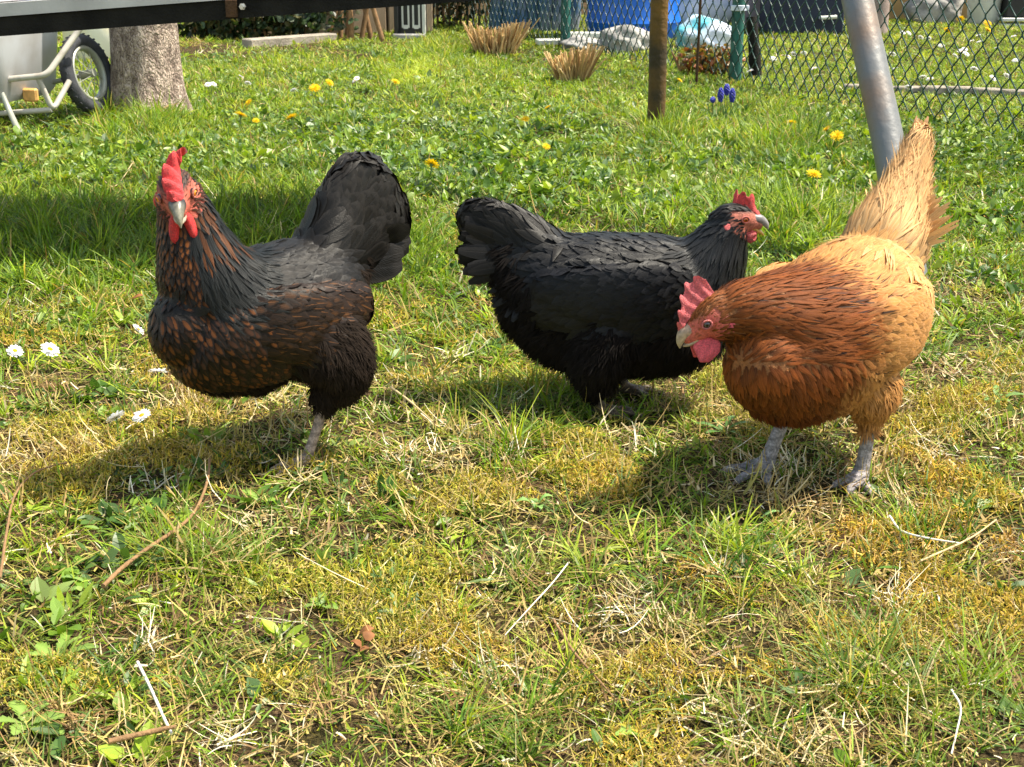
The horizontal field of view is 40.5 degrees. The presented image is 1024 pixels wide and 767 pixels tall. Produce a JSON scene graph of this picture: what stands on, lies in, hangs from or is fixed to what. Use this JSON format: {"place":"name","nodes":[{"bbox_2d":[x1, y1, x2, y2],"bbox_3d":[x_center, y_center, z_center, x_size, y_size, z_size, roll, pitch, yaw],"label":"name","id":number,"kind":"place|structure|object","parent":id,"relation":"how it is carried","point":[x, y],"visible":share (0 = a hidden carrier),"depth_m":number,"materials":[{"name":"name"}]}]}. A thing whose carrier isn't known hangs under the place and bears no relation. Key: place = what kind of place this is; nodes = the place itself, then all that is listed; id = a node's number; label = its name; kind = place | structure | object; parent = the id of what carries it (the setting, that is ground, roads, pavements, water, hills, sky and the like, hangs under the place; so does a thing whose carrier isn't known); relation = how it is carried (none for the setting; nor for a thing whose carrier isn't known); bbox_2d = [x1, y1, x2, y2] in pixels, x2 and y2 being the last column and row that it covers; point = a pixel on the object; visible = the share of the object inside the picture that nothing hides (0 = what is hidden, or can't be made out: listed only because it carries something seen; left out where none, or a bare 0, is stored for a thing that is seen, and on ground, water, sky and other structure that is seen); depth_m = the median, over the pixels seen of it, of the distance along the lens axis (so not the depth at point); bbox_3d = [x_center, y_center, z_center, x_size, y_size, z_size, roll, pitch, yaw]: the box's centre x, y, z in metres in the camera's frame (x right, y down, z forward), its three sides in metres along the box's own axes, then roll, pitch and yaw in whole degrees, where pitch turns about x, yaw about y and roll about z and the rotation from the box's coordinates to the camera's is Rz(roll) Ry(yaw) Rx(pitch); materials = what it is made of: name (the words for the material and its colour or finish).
{"place":"outdoors","nodes":[
{"label":"outdoors","id":0,"kind":"place"},
{"bbox_2d":[0,0,1023,766],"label":"ground","id":1,"kind":"structure","parent":0,"point":[318,738],"depth_m":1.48,"materials":[{"name":"green plant"}]},
{"bbox_2d":[6,344,23,369],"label":"daisy","id":2,"kind":"object","parent":1,"relation":"on","point":[15,350],"visible":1,"depth_m":2.14,"materials":[{"name":"white plant"}]},
{"bbox_2d":[0,700,64,734],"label":"weed rosette","id":3,"kind":"object","parent":1,"relation":"on","point":[19,707],"visible":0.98,"depth_m":1.17,"materials":[{"name":"green plant"}]},
{"bbox_2d":[0,462,67,578],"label":"twig","id":4,"kind":"object","parent":1,"relation":"on","point":[6,531],"visible":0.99,"depth_m":1.52,"materials":[{"name":"brown wood"}]},
{"bbox_2d":[41,342,59,370],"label":"daisy","id":5,"kind":"object","parent":1,"relation":"on","point":[50,349],"visible":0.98,"depth_m":2.12,"materials":[{"name":"white plant"}]},
{"bbox_2d":[0,30,111,135],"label":"hand cart","id":6,"kind":"object","parent":1,"relation":"on","point":[29,63],"visible":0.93,"depth_m":4.68,"materials":[{"name":"metal"}]},
{"bbox_2d":[16,630,98,664],"bbox_3d":[-0.417,0.248,1.274,0.051,0.012,0.065,16,24,40],"label":"weed rosette","id":7,"kind":"object","parent":1,"relation":"on","point":[62,640],"visible":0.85,"depth_m":1.28,"materials":[{"name":"green plant"}]},
{"bbox_2d":[66,296,94,304],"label":"weed rosette","id":8,"kind":"object","parent":1,"relation":"on","point":[78,300],"visible":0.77,"depth_m":2.50,"materials":[{"name":"green plant"}]},
{"bbox_2d":[62,28,109,60],"bbox_3d":[-2.082,-1.931,6.973,0.376,0.580,0.376,0,18,0],"label":"canister","id":9,"kind":"object","parent":1,"relation":"on","point":[101,37],"visible":0.08,"depth_m":6.87,"materials":[{"name":"beige plastic"}]},
{"bbox_2d":[60,569,123,592],"bbox_3d":[-0.429,0.202,1.418,0.065,0.014,0.050,0,18,0],"label":"weed rosette","id":10,"kind":"object","parent":1,"relation":"on","point":[82,579],"visible":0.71,"depth_m":1.42,"materials":[{"name":"green plant"}]},
{"bbox_2d":[106,410,124,441],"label":"daisy","id":11,"kind":"object","parent":1,"relation":"on","point":[114,416],"visible":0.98,"depth_m":1.82,"materials":[{"name":"white plant"}]},
{"bbox_2d":[101,162,133,186],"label":"stalk","id":12,"kind":"object","parent":1,"relation":"on","point":[123,176],"visible":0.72,"depth_m":3.64,"materials":[{"name":"beige plant"}]},
{"bbox_2d":[133,324,143,342],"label":"daisy","id":13,"kind":"object","parent":1,"relation":"on","point":[138,329],"visible":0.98,"depth_m":2.25,"materials":[{"name":"white plant"}]},
{"bbox_2d":[117,504,162,525],"bbox_3d":[-0.424,0.151,1.587,0.050,0.011,0.053,-4,19,-11],"label":"weed rosette","id":14,"kind":"object","parent":1,"relation":"on","point":[139,515],"visible":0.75,"depth_m":1.59,"materials":[{"name":"green plant"}]},
{"bbox_2d":[132,409,150,438],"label":"daisy","id":15,"kind":"object","parent":1,"relation":"on","point":[141,415],"visible":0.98,"depth_m":1.84,"materials":[{"name":"white plant"}]},
{"bbox_2d":[108,725,175,744],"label":"twig","id":16,"kind":"object","parent":1,"relation":"on","point":[122,738],"visible":0.96,"depth_m":1.13,"materials":[{"name":"brown wood"}]},
{"bbox_2d":[109,23,192,113],"bbox_3d":[-1.212,-2.318,4.363,1.716,3.057,1.594,0,18,0],"label":"tree","id":17,"kind":"object","parent":1,"relation":"on","point":[145,59],"visible":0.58,"depth_m":4.82,"materials":[{"name":"grey plant"}]},
{"bbox_2d":[136,661,172,734],"bbox_3d":[-0.306,0.268,1.188,0.003,0.015,0.108,-10,21,-27],"label":"stalk","id":18,"kind":"object","parent":1,"relation":"on","point":[153,693],"visible":0.99,"depth_m":1.19,"materials":[{"name":"white plant"}]},
{"bbox_2d":[101,458,210,588],"bbox_3d":[-0.374,0.149,1.540,0.033,0.009,0.349,2,18,5],"label":"twig","id":19,"kind":"object","parent":1,"relation":"on","point":[111,577],"visible":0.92,"depth_m":1.48,"materials":[{"name":"brown wood"}]},
{"bbox_2d":[150,368,165,395],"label":"daisy","id":20,"kind":"object","parent":1,"relation":"on","point":[157,370],"visible":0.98,"depth_m":2.01,"materials":[{"name":"white plant"}]},
{"bbox_2d":[204,82,211,97],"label":"daisy","id":21,"kind":"object","parent":1,"relation":"on","point":[207,84],"visible":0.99,"depth_m":5.26,"materials":[{"name":"white plant"}]},
{"bbox_2d":[236,112,246,128],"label":"dandelion","id":22,"kind":"object","parent":1,"relation":"on","point":[240,114],"visible":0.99,"depth_m":4.54,"materials":[{"name":"yellow plant"}]},
{"bbox_2d":[246,99,251,122],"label":"dandelion","id":23,"kind":"object","parent":1,"relation":"on","point":[247,101],"visible":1,"depth_m":4.76,"materials":[{"name":"yellow plant"}]},
{"bbox_2d":[237,489,274,504],"bbox_3d":[-0.299,0.137,1.637,0.047,0.011,0.045,0,18,0],"label":"weed rosette","id":24,"kind":"object","parent":1,"relation":"on","point":[252,494],"visible":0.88,"depth_m":1.64,"materials":[{"name":"green plant"}]},
{"bbox_2d":[147,147,411,480],"bbox_3d":[-0.269,-0.105,1.732,0.399,0.412,0.197,-12,22,-32],"label":"black hen","id":25,"kind":"object","parent":1,"relation":"on","point":[231,315],"visible":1,"depth_m":1.65,"materials":[{"name":"black"}]},
{"bbox_2d":[242,33,336,47],"bbox_3d":[-1.257,-1.942,7.882,0.090,0.060,0.610,17,25,41],"label":"kerb stone","id":26,"kind":"object","parent":1,"relation":"on","point":[257,42],"visible":0.57,"depth_m":7.81,"materials":[{"name":"concrete"}]},
{"bbox_2d":[287,113,296,130],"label":"dandelion","id":27,"kind":"object","parent":1,"relation":"on","point":[290,116],"visible":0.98,"depth_m":4.50,"materials":[{"name":"yellow plant"}]},
{"bbox_2d":[189,4,432,37],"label":"block wall","id":28,"kind":"structure","parent":1,"relation":"on","point":[385,16],"depth_m":8.55,"materials":[{"name":"concrete"}]},
{"bbox_2d":[177,10,360,40],"bbox_3d":[-1.560,-2.149,8.129,1.355,0.336,0.286,0,18,0],"label":"ivy","id":29,"kind":"object","parent":28,"relation":"attached to","point":[277,25],"visible":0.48,"depth_m":8.10,"materials":[{"name":"green plant"}]},
{"bbox_2d":[308,83,320,103],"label":"dandelion","id":30,"kind":"object","parent":1,"relation":"on","point":[315,88],"visible":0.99,"depth_m":5.13,"materials":[{"name":"yellow plant"}]},
{"bbox_2d":[304,591,337,608],"bbox_3d":[-0.189,0.220,1.394,0.035,0.010,0.040,0,18,0],"label":"weed rosette","id":31,"kind":"object","parent":1,"relation":"on","point":[323,601],"visible":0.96,"depth_m":1.40,"materials":[{"name":"green plant"}]},
{"bbox_2d":[326,78,333,97],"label":"dandelion","id":32,"kind":"object","parent":1,"relation":"on","point":[329,82],"visible":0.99,"depth_m":5.35,"materials":[{"name":"yellow plant"}]},
{"bbox_2d":[338,11,342,38],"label":"pruned stem","id":33,"kind":"object","parent":1,"relation":"on","point":[340,32],"visible":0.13,"depth_m":8.21,"materials":[{"name":"brown wood"}]},
{"bbox_2d":[344,10,348,37],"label":"pruned stem","id":34,"kind":"object","parent":1,"relation":"on","point":[347,29],"visible":0.23,"depth_m":8.30,"materials":[{"name":"brown wood"}]},
{"bbox_2d":[348,10,354,40],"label":"pruned stem","id":35,"kind":"object","parent":1,"relation":"on","point":[351,26],"visible":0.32,"depth_m":8.11,"materials":[{"name":"brown wood"}]},
{"bbox_2d":[351,639,361,646],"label":"dead leaf","id":36,"kind":"object","parent":1,"relation":"on","point":[358,642],"visible":1,"depth_m":1.30,"materials":[{"name":"brown plant"}]},
{"bbox_2d":[359,9,368,40],"bbox_3d":[-0.836,-2.357,8.134,0.154,0.724,0.050,0,18,0],"label":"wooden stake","id":37,"kind":"object","parent":1,"relation":"on","point":[364,24],"visible":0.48,"depth_m":8.20,"materials":[{"name":"brown wood"}]},
{"bbox_2d":[360,646,370,651],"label":"dead leaf","id":38,"kind":"object","parent":1,"relation":"on","point":[362,648],"visible":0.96,"depth_m":1.29,"materials":[{"name":"brown plant"}]},
{"bbox_2d":[360,624,373,633],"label":"dead leaf","id":39,"kind":"object","parent":1,"relation":"on","point":[369,627],"visible":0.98,"depth_m":1.32,"materials":[{"name":"brown plant"}]},
{"bbox_2d":[363,9,372,38],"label":"pruned stem","id":40,"kind":"object","parent":1,"relation":"on","point":[369,31],"visible":0.32,"depth_m":8.31,"materials":[{"name":"brown wood"}]},
{"bbox_2d":[362,631,374,641],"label":"dead leaf","id":41,"kind":"object","parent":1,"relation":"on","point":[368,636],"visible":1,"depth_m":1.31,"materials":[{"name":"brown plant"}]},
{"bbox_2d":[371,8,384,41],"bbox_3d":[-0.838,-2.323,8.039,0.206,0.726,0.050,0,18,0],"label":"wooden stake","id":42,"kind":"object","parent":1,"relation":"on","point":[377,24],"visible":0.65,"depth_m":8.11,"materials":[{"name":"brown wood"}]},
{"bbox_2d":[392,4,426,38],"bbox_3d":[-0.605,-2.216,8.277,0.204,0.330,0.218,2,18,6],"label":"garden crate","id":43,"kind":"object","parent":1,"relation":"on","point":[410,20],"visible":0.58,"depth_m":8.24,"materials":[{"name":"black paint"}]},
{"bbox_2d":[389,386,432,421],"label":"stalk","id":44,"kind":"object","parent":1,"relation":"on","point":[408,400],"visible":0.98,"depth_m":1.90,"materials":[{"name":"beige plant"}]},
{"bbox_2d":[425,159,438,178],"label":"dandelion","id":45,"kind":"object","parent":1,"relation":"on","point":[433,163],"visible":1,"depth_m":3.66,"materials":[{"name":"yellow plant"}]},
{"bbox_2d":[432,0,490,26],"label":"shrub","id":46,"kind":"object","parent":1,"relation":"on","point":[458,8],"visible":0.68,"depth_m":9.10,"materials":[{"name":"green plant"}]},
{"bbox_2d":[462,18,539,55],"bbox_3d":[-0.058,-1.810,7.242,0.410,0.188,0.262,0,18,0],"label":"reed stubble","id":47,"kind":"object","parent":1,"relation":"on","point":[499,41],"visible":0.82,"depth_m":7.20,"materials":[{"name":"beige plant"}]},
{"bbox_2d":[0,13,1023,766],"bbox_3d":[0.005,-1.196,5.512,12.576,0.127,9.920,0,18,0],"label":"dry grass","id":48,"kind":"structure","parent":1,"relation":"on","point":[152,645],"depth_m":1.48,"materials":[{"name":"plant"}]},
{"bbox_2d":[0,18,1023,766],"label":"weed leaves","id":49,"kind":"object","parent":1,"relation":"on","point":[502,164],"visible":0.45,"depth_m":3.71,"materials":[{"name":"green plant"}]},
{"bbox_2d":[0,127,1023,766],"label":"moss","id":50,"kind":"object","parent":1,"relation":"on","point":[288,577],"visible":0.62,"depth_m":1.54,"materials":[{"name":"yellow plant"}]},
{"bbox_2d":[520,115,529,124],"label":"dandelion","id":51,"kind":"object","parent":1,"relation":"on","point":[525,118],"visible":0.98,"depth_m":4.48,"materials":[{"name":"yellow plant"}]},
{"bbox_2d":[516,493,551,508],"bbox_3d":[0.026,0.139,1.610,0.035,0.018,0.031,8,20,22],"label":"weed rosette","id":52,"kind":"object","parent":1,"relation":"on","point":[533,501],"visible":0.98,"depth_m":1.61,"materials":[{"name":"green plant"}]},
{"bbox_2d":[489,0,580,30],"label":"rolled sheeting","id":53,"kind":"object","parent":1,"relation":"on","point":[536,15],"visible":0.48,"depth_m":8.84,"materials":[{"name":"plastic"}]},
{"bbox_2d":[505,562,569,634],"bbox_3d":[0.027,0.212,1.375,0.005,0.017,0.143,9,20,26],"label":"stalk","id":54,"kind":"object","parent":1,"relation":"on","point":[540,596],"visible":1,"depth_m":1.37,"materials":[{"name":"beige plant"}]},
{"bbox_2d":[542,143,549,158],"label":"dandelion","id":55,"kind":"object","parent":1,"relation":"on","point":[546,146],"visible":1,"depth_m":3.91,"materials":[{"name":"yellow plant"}]},
{"bbox_2d":[535,32,599,44],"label":"stone slab","id":56,"kind":"structure","parent":1,"relation":"on","point":[545,40],"depth_m":7.77,"materials":[{"name":"grey stone"}]},
{"bbox_2d":[543,43,606,82],"bbox_3d":[0.271,-1.376,5.952,0.277,0.167,0.220,0,18,0],"label":"reed stubble","id":57,"kind":"object","parent":1,"relation":"on","point":[576,63],"visible":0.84,"depth_m":5.92,"materials":[{"name":"beige plant"}]},
{"bbox_2d":[559,35,600,49],"bbox_3d":[0.397,-1.845,7.537,0.286,0.087,0.219,0,18,0],"label":"garden rock","id":58,"kind":"object","parent":1,"relation":"on","point":[568,43],"visible":0.46,"depth_m":7.47,"materials":[{"name":"grey stone"}]},
{"bbox_2d":[552,618,616,700],"bbox_3d":[0.062,0.252,1.272,0.008,0.010,0.143,-7,19,-20],"label":"twig","id":59,"kind":"object","parent":1,"relation":"on","point":[575,653],"visible":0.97,"depth_m":1.26,"materials":[{"name":"wood"}]},
{"bbox_2d":[454,189,768,422],"bbox_3d":[0.133,-0.117,1.937,0.434,0.314,0.223,1,18,4],"label":"black hen","id":60,"kind":"object","parent":1,"relation":"on","point":[594,314],"visible":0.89,"depth_m":1.88,"materials":[{"name":"black"}]},
{"bbox_2d":[600,24,648,51],"bbox_3d":[0.607,-1.861,7.484,0.245,0.151,0.239,-16,24,-41],"label":"garden rock","id":61,"kind":"object","parent":1,"relation":"on","point":[627,37],"visible":0.5,"depth_m":7.41,"materials":[{"name":"grey stone"}]},
{"bbox_2d":[585,0,681,38],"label":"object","id":62,"kind":"object","parent":1,"relation":"on","point":[643,14],"visible":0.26,"depth_m":8.11,"materials":[{"name":"blue plastic"}]},
{"bbox_2d":[615,723,664,748],"bbox_3d":[0.108,0.294,1.170,0.037,0.012,0.037,6,19,17],"label":"weed rosette","id":63,"kind":"object","parent":1,"relation":"on","point":[630,730],"visible":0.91,"depth_m":1.17,"materials":[{"name":"green plant"}]},
{"bbox_2d":[647,0,668,124],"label":"wooden post","id":64,"kind":"object","parent":1,"relation":"on","point":[657,53],"visible":0.76,"depth_m":4.48,"materials":[{"name":"brown wood"}]},
{"bbox_2d":[695,0,701,84],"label":"support rod","id":65,"kind":"object","parent":1,"relation":"on","point":[698,40],"visible":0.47,"depth_m":5.87,"materials":[{"name":"black metal"}]},
{"bbox_2d":[675,14,730,48],"bbox_3d":[1.079,-1.940,7.668,0.358,0.191,0.338,0,18,0],"label":"plastic bag","id":66,"kind":"object","parent":1,"relation":"on","point":[719,34],"visible":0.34,"depth_m":7.55,"materials":[{"name":"white plastic"}]},
{"bbox_2d":[679,0,732,24],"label":"plastic bag","id":67,"kind":"object","parent":1,"relation":"on","point":[720,12],"visible":0.15,"depth_m":8.91,"materials":[{"name":"white plastic"}]},
{"bbox_2d":[671,42,746,75],"bbox_3d":[0.883,-1.438,6.209,0.341,0.178,0.238,0,18,0],"label":"rust coloured plant","id":68,"kind":"object","parent":1,"relation":"on","point":[690,58],"visible":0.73,"depth_m":6.19,"materials":[{"name":"brown plant"}]},
{"bbox_2d":[707,97,722,115],"bbox_3d":[0.706,-0.944,4.809,0.056,0.096,0.030,5,19,16],"label":"grape hyacinth","id":69,"kind":"object","parent":1,"relation":"on","point":[712,100],"visible":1,"depth_m":4.80,"materials":[{"name":"blue plant"}]},
{"bbox_2d":[696,415,747,433],"bbox_3d":[0.287,0.057,1.881,0.055,0.015,0.063,16,24,40],"label":"weed rosette","id":70,"kind":"object","parent":1,"relation":"on","point":[726,421],"visible":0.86,"depth_m":1.88,"materials":[{"name":"green plant"}]},
{"bbox_2d":[715,87,730,121],"bbox_3d":[0.733,-0.959,4.805,0.056,0.127,0.031,5,19,16],"label":"grape hyacinth","id":71,"kind":"object","parent":1,"relation":"on","point":[721,95],"visible":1,"depth_m":4.80,"materials":[{"name":"blue plant"}]},
{"bbox_2d":[434,0,1023,132],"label":"chain link fence","id":72,"kind":"object","parent":1,"relation":"on","point":[738,8],"visible":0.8,"depth_m":5.59,"materials":[{"name":"grey metal"}]},
{"bbox_2d":[722,84,736,117],"bbox_3d":[0.761,-0.978,4.849,0.056,0.134,0.031,5,19,16],"label":"grape hyacinth","id":73,"kind":"object","parent":1,"relation":"on","point":[727,90],"visible":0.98,"depth_m":4.84,"materials":[{"name":"blue plant"}]},
{"bbox_2d":[724,88,739,118],"bbox_3d":[0.764,-0.959,4.806,0.056,0.125,0.034,5,19,16],"label":"grape hyacinth","id":74,"kind":"object","parent":1,"relation":"on","point":[732,94],"visible":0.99,"depth_m":4.80,"materials":[{"name":"blue plant"}]},
{"bbox_2d":[744,0,760,27],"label":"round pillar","id":75,"kind":"structure","parent":1,"relation":"on","point":[751,4],"depth_m":8.94,"materials":[{"name":"grey"}]},
{"bbox_2d":[746,16,761,77],"bbox_3d":[1.061,-1.463,6.089,0.085,0.286,0.059,8,20,23],"label":"post","id":76,"kind":"object","parent":1,"relation":"on","point":[755,50],"visible":0.65,"depth_m":6.07,"materials":[{"name":"black wood"}]},
{"bbox_2d":[759,509,777,518],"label":"weed rosette","id":77,"kind":"object","parent":1,"relation":"on","point":[768,511],"visible":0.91,"depth_m":1.60,"materials":[{"name":"green plant"}]},
{"bbox_2d":[759,0,843,33],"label":"planter box","id":78,"kind":"object","parent":1,"relation":"on","point":[824,14],"visible":0.67,"depth_m":8.56,"materials":[{"name":"black paint"}]},
{"bbox_2d":[806,169,821,189],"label":"dandelion","id":79,"kind":"object","parent":1,"relation":"on","point":[813,173],"visible":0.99,"depth_m":3.53,"materials":[{"name":"yellow plant"}]},
{"bbox_2d":[676,115,958,497],"bbox_3d":[0.395,-0.090,1.689,0.208,0.424,0.461,14,23,37],"label":"buff hen","id":80,"kind":"object","parent":1,"relation":"on","point":[830,331],"visible":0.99,"depth_m":1.59,"materials":[{"name":"orange"}]},
{"bbox_2d":[830,130,843,148],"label":"dandelion","id":81,"kind":"object","parent":1,"relation":"on","point":[835,134],"visible":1,"depth_m":4.08,"materials":[{"name":"yellow plant"}]},
{"bbox_2d":[842,84,859,90],"bbox_3d":[1.413,-1.214,5.705,0.105,0.030,0.045,1,18,4],"label":"edging stone","id":82,"kind":"object","parent":1,"relation":"on","point":[850,86],"visible":0.17,"depth_m":5.68,"materials":[{"name":"concrete"}]},
{"bbox_2d":[874,0,889,32],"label":"round pillar","id":83,"kind":"structure","parent":1,"relation":"on","point":[885,5],"depth_m":8.64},
{"bbox_2d":[841,0,927,278],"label":"steel pipe frame","id":84,"kind":"object","parent":1,"relation":"on","point":[874,78],"visible":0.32,"depth_m":2.75,"materials":[{"name":"silver metal"}]},
{"bbox_2d":[0,0,476,35],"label":"hanging bench","id":85,"kind":"object","parent":84,"relation":"attached to","point":[20,17],"visible":1,"depth_m":2.62,"materials":[{"name":"grey paint"}]},
{"bbox_2d":[894,86,919,92],"bbox_3d":[1.605,-1.193,5.636,0.105,0.027,0.044,0,18,0],"label":"edging stone","id":86,"kind":"object","parent":1,"relation":"on","point":[915,89],"visible":0.6,"depth_m":5.62,"materials":[{"name":"concrete"}]},
{"bbox_2d":[902,0,940,22],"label":"garden rock","id":87,"kind":"object","parent":1,"relation":"on","point":[910,9],"visible":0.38,"depth_m":9.50,"materials":[{"name":"grey stone"}]},
{"bbox_2d":[889,515,961,543],"bbox_3d":[0.449,0.163,1.524,0.089,0.009,0.018,17,25,41],"label":"stalk","id":88,"kind":"object","parent":1,"relation":"on","point":[897,527],"visible":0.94,"depth_m":1.52,"materials":[{"name":"beige plant"}]},
{"bbox_2d":[889,0,966,18],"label":"house wall","id":89,"kind":"structure","parent":1,"relation":"on","point":[897,7],"depth_m":9.90,"materials":[{"name":"paint"}]},
{"bbox_2d":[919,85,946,94],"bbox_3d":[1.701,-1.183,5.602,0.105,0.034,0.049,0,18,0],"label":"edging stone","id":90,"kind":"object","parent":1,"relation":"on","point":[941,90],"visible":0.52,"depth_m":5.58,"materials":[{"name":"concrete"}]},
{"bbox_2d":[936,0,963,23],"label":"garden rock","id":91,"kind":"object","parent":1,"relation":"on","point":[949,12],"visible":0.37,"depth_m":9.50,"materials":[{"name":"grey stone"}]},
{"bbox_2d":[951,689,961,753],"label":"stalk","id":92,"kind":"object","parent":1,"relation":"on","point":[958,701],"visible":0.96,"depth_m":1.16,"materials":[{"name":"white plant"}]},
{"bbox_2d":[919,519,995,561],"bbox_3d":[0.491,0.171,1.513,0.168,0.007,0.010,-17,25,-42],"label":"stalk","id":93,"kind":"object","parent":1,"relation":"on","point":[946,549],"visible":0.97,"depth_m":1.50,"materials":[{"name":"beige plant"}]},
{"bbox_2d":[946,86,973,95],"bbox_3d":[1.797,-1.173,5.568,0.105,0.036,0.040,1,18,3],"label":"edging stone","id":94,"kind":"object","parent":1,"relation":"on","point":[957,89],"visible":0.67,"depth_m":5.55,"materials":[{"name":"concrete"}]},
{"bbox_2d":[967,0,1001,24],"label":"flower pot","id":95,"kind":"object","parent":1,"relation":"on","point":[978,14],"visible":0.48,"depth_m":9.28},
{"bbox_2d":[973,87,1000,95],"bbox_3d":[1.893,-1.162,5.533,0.105,0.029,0.052,2,18,6],"label":"edging stone","id":96,"kind":"object","parent":1,"relation":"on","point":[995,91],"visible":0.6,"depth_m":5.51,"materials":[{"name":"concrete"}]},
{"bbox_2d":[972,385,1023,401],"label":"weed rosette","id":97,"kind":"object","parent":1,"relation":"on","point":[995,393],"visible":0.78,"depth_m":1.97,"materials":[{"name":"green plant"}]},
{"bbox_2d":[997,0,1023,25],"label":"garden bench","id":98,"kind":"object","parent":1,"relation":"on","point":[1017,6],"visible":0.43,"depth_m":9.21,"materials":[{"name":"black paint"}]},
{"bbox_2d":[1002,89,1023,95],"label":"edging stone","id":99,"kind":"object","parent":1,"relation":"on","point":[1012,91],"visible":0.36,"depth_m":5.48,"materials":[{"name":"concrete"}]}
]}

